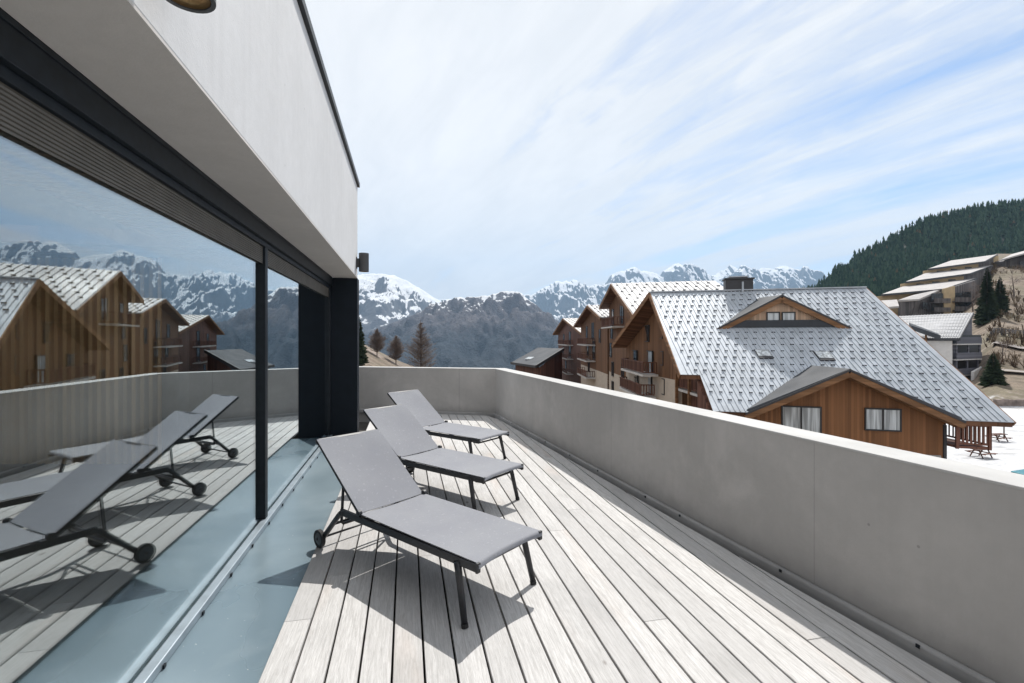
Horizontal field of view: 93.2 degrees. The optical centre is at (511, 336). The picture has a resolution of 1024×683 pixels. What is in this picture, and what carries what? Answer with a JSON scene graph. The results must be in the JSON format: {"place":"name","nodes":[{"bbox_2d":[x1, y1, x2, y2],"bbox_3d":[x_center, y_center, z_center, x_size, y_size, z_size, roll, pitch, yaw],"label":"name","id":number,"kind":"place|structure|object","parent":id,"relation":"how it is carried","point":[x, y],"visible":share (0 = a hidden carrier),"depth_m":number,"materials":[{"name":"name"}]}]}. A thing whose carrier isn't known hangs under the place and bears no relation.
{"place":"outdoors","nodes":[
{"label":"outdoors","id":0,"kind":"place"},
{"bbox_2d":[357,273,440,331],"bbox_3d":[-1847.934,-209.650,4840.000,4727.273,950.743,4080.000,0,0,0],"label":"mountain","id":1,"kind":"structure","parent":0,"point":[385,299],"depth_m":4424.15,"materials":[{"name":"white snow"}]},
{"bbox_2d":[363,291,559,369],"bbox_3d":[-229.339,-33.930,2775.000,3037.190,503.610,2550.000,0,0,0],"label":"mountain","id":2,"kind":"structure","parent":0,"point":[502,329],"depth_m":2198.57,"materials":[{"name":"grey stone"}]},
{"bbox_2d":[440,263,826,321],"bbox_3d":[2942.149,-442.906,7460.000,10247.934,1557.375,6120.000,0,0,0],"label":"mountain","id":3,"kind":"structure","parent":0,"point":[559,300],"depth_m":7101.06,"materials":[{"name":"white snow"}]},
{"bbox_2d":[305,0,1023,299],"label":"sky","id":4,"kind":"structure","parent":0,"point":[525,147],"materials":[{"name":"blue"}]},
{"bbox_2d":[360,254,1023,471],"bbox_3d":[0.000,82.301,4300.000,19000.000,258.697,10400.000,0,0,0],"label":"ground","id":5,"kind":"structure","parent":0,"point":[1009,457],"depth_m":65.00,"materials":[{"name":"white snow"}]},
{"bbox_2d":[0,0,558,682],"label":"modern house","id":6,"kind":"structure","parent":5,"relation":"on","point":[178,310],"depth_m":3.98,"materials":[{"name":"paint"}]},
{"bbox_2d":[166,0,215,13],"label":"wall lamp","id":7,"kind":"object","parent":6,"relation":"attached to","point":[201,6],"visible":1,"depth_m":1.59,"materials":[{"name":"brown metal"}]},
{"bbox_2d":[212,246,266,581],"bbox_3d":[-1.320,0.418,0.133,0.078,2.443,8.612,0,0,-12],"label":"sliding window","id":8,"kind":"structure","parent":6,"relation":"in","point":[244,503],"depth_m":3.90,"materials":[{"name":"clear glass"}]},
{"bbox_2d":[267,248,330,515],"bbox_3d":[-2.647,0.418,6.191,0.078,2.443,3.788,0,0,-12],"label":"sliding window","id":9,"kind":"structure","parent":6,"relation":"in","point":[298,315],"depth_m":5.62,"materials":[{"name":"clear glass"}]},
{"bbox_2d":[356,253,368,271],"bbox_3d":[-2.470,-1.230,7.992,0.207,0.300,0.160,0,0,0],"label":"wall lamp","id":10,"kind":"object","parent":6,"relation":"attached to","point":[362,262],"visible":1,"depth_m":7.93,"materials":[{"name":"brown metal"}]},
{"bbox_2d":[258,414,960,682],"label":"deck","id":11,"kind":"structure","parent":6,"relation":"on","point":[627,588],"depth_m":2.94,"materials":[{"name":"beige wood"}]},
{"bbox_2d":[314,429,541,628],"bbox_3d":[-0.693,1.237,3.521,1.828,0.835,0.680,0,0,40],"label":"sun lounger","id":12,"kind":"object","parent":11,"relation":"on","point":[369,470],"visible":1,"depth_m":3.51,"materials":[{"name":"fabric"}]},
{"bbox_2d":[363,404,523,509],"bbox_3d":[-0.790,1.237,5.151,1.828,0.835,0.680,0,0,38],"label":"sun lounger","id":13,"kind":"object","parent":11,"relation":"on","point":[402,430],"visible":0.88,"depth_m":5.20,"materials":[{"name":"grey fabric"}]},
{"bbox_2d":[387,389,508,458],"bbox_3d":[-0.943,1.237,6.807,1.828,0.835,0.680,0,0,38],"label":"sun lounger","id":14,"kind":"object","parent":11,"relation":"on","point":[422,410],"visible":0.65,"depth_m":6.92,"materials":[{"name":"grey fabric"}]},
{"bbox_2d":[359,366,1023,682],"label":"parapet wall","id":15,"kind":"structure","parent":6,"relation":"on","point":[919,556],"depth_m":3.10,"materials":[{"name":"grey concrete"}]},
{"bbox_2d":[359,317,369,365],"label":"conifer","id":16,"kind":"object","parent":5,"relation":"on","point":[363,358],"visible":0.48,"depth_m":77.65,"materials":[{"name":"green plant"}]},
{"bbox_2d":[366,328,387,351],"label":"bare tree","id":17,"kind":"object","parent":5,"relation":"on","point":[376,340],"visible":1,"depth_m":97.72,"materials":[{"name":"brown plant"}]},
{"bbox_2d":[387,336,405,359],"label":"bare tree","id":18,"kind":"object","parent":5,"relation":"on","point":[395,345],"visible":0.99,"depth_m":103.60,"materials":[{"name":"brown plant"}]},
{"bbox_2d":[401,320,436,366],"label":"bare tree","id":19,"kind":"object","parent":5,"relation":"on","point":[421,342],"visible":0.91,"depth_m":91.68,"materials":[{"name":"brown plant"}]},
{"bbox_2d":[510,348,563,379],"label":"house","id":20,"kind":"structure","parent":5,"relation":"on","point":[549,359],"depth_m":83.70,"materials":[{"name":"grey stone"}]},
{"bbox_2d":[553,318,580,383],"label":"chalet","id":21,"kind":"object","parent":5,"relation":"on","point":[566,332],"visible":0.27,"depth_m":92.26,"materials":[{"name":"brown wood"}]},
{"bbox_2d":[573,304,608,388],"bbox_3d":[15.792,3.219,64.273,12.459,14.862,25.545,0,0,0],"label":"chalet","id":22,"kind":"object","parent":5,"relation":"on","point":[593,354],"visible":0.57,"depth_m":62.73,"materials":[{"name":"brown wood"}]},
{"bbox_2d":[591,322,593,339],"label":"window","id":23,"kind":"structure","parent":22,"relation":"in","point":[592,324],"depth_m":64.55,"materials":[{"name":"grey glass"}]},
{"bbox_2d":[592,341,594,358],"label":"window","id":24,"kind":"structure","parent":22,"relation":"in","point":[593,347],"depth_m":63.80,"materials":[{"name":"grey glass"}]},
{"bbox_2d":[599,280,722,405],"bbox_3d":[14.315,2.696,45.867,9.551,15.909,19.373,0,0,0],"label":"chalet","id":25,"kind":"object","parent":5,"relation":"on","point":[621,302],"visible":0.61,"depth_m":45.96,"materials":[{"name":"brown wood"}]},
{"bbox_2d":[609,343,611,356],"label":"window","id":26,"kind":"structure","parent":25,"relation":"in","point":[610,347],"depth_m":53.32,"materials":[{"name":"grey glass"}]},
{"bbox_2d":[610,325,612,338],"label":"window","id":27,"kind":"structure","parent":25,"relation":"in","point":[611,330],"depth_m":52.72,"materials":[{"name":"grey glass"}]},
{"bbox_2d":[611,361,613,376],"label":"window","id":28,"kind":"structure","parent":25,"relation":"in","point":[612,363],"depth_m":52.13,"materials":[{"name":"black glass"}]},
{"bbox_2d":[619,305,623,323],"bbox_3d":[10.737,-2.447,47.374,0.100,2.260,1.660,0,0,1],"label":"window","id":29,"kind":"structure","parent":25,"relation":"in","point":[621,307],"depth_m":47.34,"materials":[{"name":"grey glass"}]},
{"bbox_2d":[611,276,1015,458],"bbox_3d":[14.348,2.950,29.252,12.866,13.400,18.656,0,0,0],"label":"chalet","id":30,"kind":"object","parent":5,"relation":"on","point":[863,364],"visible":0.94,"depth_m":24.52,"materials":[{"name":"grey metal"}]},
{"bbox_2d":[632,350,637,360],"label":"window","id":31,"kind":"structure","parent":30,"relation":"in","point":[634,351],"depth_m":35.86,"materials":[{"name":"black glass"}]},
{"bbox_2d":[634,374,637,382],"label":"window","id":32,"kind":"structure","parent":30,"relation":"in","point":[635,376],"depth_m":35.76,"materials":[{"name":"black glass"}]},
{"bbox_2d":[643,325,649,341],"bbox_3d":[9.430,-0.246,34.040,0.100,1.160,1.455,0,0,0],"label":"window","id":33,"kind":"structure","parent":30,"relation":"in","point":[647,327],"depth_m":33.64,"materials":[{"name":"black glass"}]},
{"bbox_2d":[646,350,652,371],"bbox_3d":[9.461,1.710,33.775,0.100,1.545,2.385,0,0,0],"label":"window","id":34,"kind":"structure","parent":30,"relation":"in","point":[650,353],"depth_m":33.02,"materials":[{"name":"grey glass"}]},
{"bbox_2d":[647,377,651,393],"bbox_3d":[9.461,3.210,33.775,0.100,1.380,1.920,0,0,0],"label":"window","id":35,"kind":"structure","parent":30,"relation":"in","point":[649,378],"depth_m":33.02,"materials":[{"name":"grey glass"}]},
{"bbox_2d":[660,351,663,365],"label":"window","id":36,"kind":"structure","parent":30,"relation":"in","point":[660,351],"depth_m":31.08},
{"bbox_2d":[781,405,821,432],"bbox_3d":[13.529,3.888,22.642,1.680,1.310,0.100,0,0,15],"label":"window","id":37,"kind":"structure","parent":30,"relation":"in","point":[809,418],"depth_m":22.60,"materials":[{"name":"white glass"}]},
{"bbox_2d":[864,408,901,431],"bbox_3d":[16.695,3.719,21.791,1.420,1.020,0.100,0,0,15],"label":"window","id":38,"kind":"structure","parent":30,"relation":"in","point":[875,419],"depth_m":21.75,"materials":[{"name":"white glass"}]},
{"bbox_2d":[877,254,997,315],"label":"stepped apartment block","id":39,"kind":"structure","parent":5,"relation":"on","point":[938,289],"depth_m":140.81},
{"bbox_2d":[923,302,928,308],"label":"window","id":40,"kind":"structure","parent":39,"relation":"in","point":[925,304],"depth_m":134.25,"materials":[{"name":"grey glass"}]},
{"bbox_2d":[931,293,942,300],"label":"window","id":41,"kind":"structure","parent":39,"relation":"in","point":[933,295],"depth_m":135.06,"materials":[{"name":"grey glass"}]},
{"bbox_2d":[931,303,942,309],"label":"window","id":42,"kind":"structure","parent":39,"relation":"in","point":[933,305],"depth_m":135.06,"materials":[{"name":"black glass"}]},
{"bbox_2d":[955,293,963,296],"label":"window","id":43,"kind":"structure","parent":39,"relation":"in","point":[956,294],"depth_m":137.25,"materials":[{"name":"grey glass"}]},
{"bbox_2d":[955,302,963,305],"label":"window","id":44,"kind":"structure","parent":39,"relation":"in","point":[956,303],"depth_m":137.25,"materials":[{"name":"black glass"}]},
{"bbox_2d":[962,292,970,296],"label":"window","id":45,"kind":"structure","parent":39,"relation":"in","point":[966,294],"depth_m":138.67,"materials":[{"name":"grey glass"}]},
{"bbox_2d":[899,312,981,380],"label":"white house","id":46,"kind":"structure","parent":5,"relation":"on","point":[953,340],"depth_m":78.44,"materials":[{"name":"grey metal"}]},
{"bbox_2d":[963,281,995,311],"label":"bare shrub","id":47,"kind":"object","parent":5,"relation":"on","point":[974,294],"visible":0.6,"depth_m":126.62,"materials":[{"name":"brown plant"}]},
{"bbox_2d":[965,449,997,458],"bbox_3d":[34.980,8.651,36.098,1.296,0.634,1.282,0,0,-12],"label":"picnic table","id":48,"kind":"object","parent":5,"relation":"on","point":[981,451],"visible":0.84,"depth_m":35.87,"materials":[{"name":"brown wood"}]},
{"bbox_2d":[972,267,1001,324],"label":"conifer","id":49,"kind":"object","parent":5,"relation":"on","point":[986,309],"visible":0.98,"depth_m":111.46,"materials":[{"name":"green plant"}]},
{"bbox_2d":[977,353,1009,386],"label":"conifer","id":50,"kind":"object","parent":5,"relation":"on","point":[992,373],"visible":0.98,"depth_m":65.69,"materials":[{"name":"green plant"}]},
{"bbox_2d":[985,433,1010,441],"bbox_3d":[41.824,8.651,41.652,1.296,0.634,1.282,0,0,-8],"label":"picnic table","id":51,"kind":"object","parent":5,"relation":"on","point":[997,435],"visible":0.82,"depth_m":41.42,"materials":[{"name":"wood"}]},
{"bbox_2d":[973,261,1023,369],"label":"scrub","id":52,"kind":"object","parent":5,"relation":"on","point":[1013,338],"visible":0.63,"depth_m":92.44,"materials":[{"name":"brown plant"}]},
{"bbox_2d":[994,338,1010,359],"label":"bare tree","id":53,"kind":"object","parent":5,"relation":"on","point":[1002,346],"visible":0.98,"depth_m":77.17,"materials":[{"name":"brown plant"}]},
{"bbox_2d":[994,276,1011,311],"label":"conifer","id":54,"kind":"object","parent":5,"relation":"on","point":[1000,294],"visible":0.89,"depth_m":115.40,"materials":[{"name":"green plant"}]},
{"bbox_2d":[986,328,1023,341],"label":"fence","id":55,"kind":"object","parent":5,"relation":"on","point":[1012,331],"visible":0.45,"depth_m":90.78,"materials":[{"name":"grey wood"}]},
{"bbox_2d":[993,251,1023,268],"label":"dark house","id":56,"kind":"structure","parent":5,"relation":"on","point":[1014,259],"depth_m":166.20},
{"bbox_2d":[993,399,1023,405],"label":"retaining wall","id":57,"kind":"structure","parent":5,"relation":"on","point":[1008,402],"depth_m":57.00,"materials":[{"name":"stone"}]},
{"bbox_2d":[996,264,1023,295],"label":"bare shrub","id":58,"kind":"object","parent":5,"relation":"on","point":[1013,284],"visible":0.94,"depth_m":127.73,"materials":[{"name":"brown plant"}]},
{"bbox_2d":[1011,469,1023,474],"bbox_3d":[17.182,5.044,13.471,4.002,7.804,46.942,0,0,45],"label":"swimming pool","id":59,"kind":"object","parent":5,"relation":"on","point":[1021,471],"visible":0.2,"depth_m":29.06,"materials":[{"name":"blue liquid"}]},
{"bbox_2d":[858,214,1021,272],"bbox_3d":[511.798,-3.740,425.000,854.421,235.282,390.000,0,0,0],"label":"hill","id":60,"kind":"structure","parent":0,"point":[970,235],"depth_m":436.32,"materials":[{"name":"green plant"}]},
{"bbox_2d":[802,198,1023,295],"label":"forest","id":61,"kind":"object","parent":60,"relation":"on","point":[881,268],"visible":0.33,"depth_m":416.04,"materials":[{"name":"green plant"}]},
{"bbox_2d":[991,341,1023,348],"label":"road","id":62,"kind":"structure","parent":0,"point":[1016,346],"depth_m":84.03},
{"bbox_2d":[1002,369,1023,371],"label":"path","id":63,"kind":"structure","parent":0,"point":[1012,370],"depth_m":70.17,"materials":[{"name":"white snow"}]}
]}

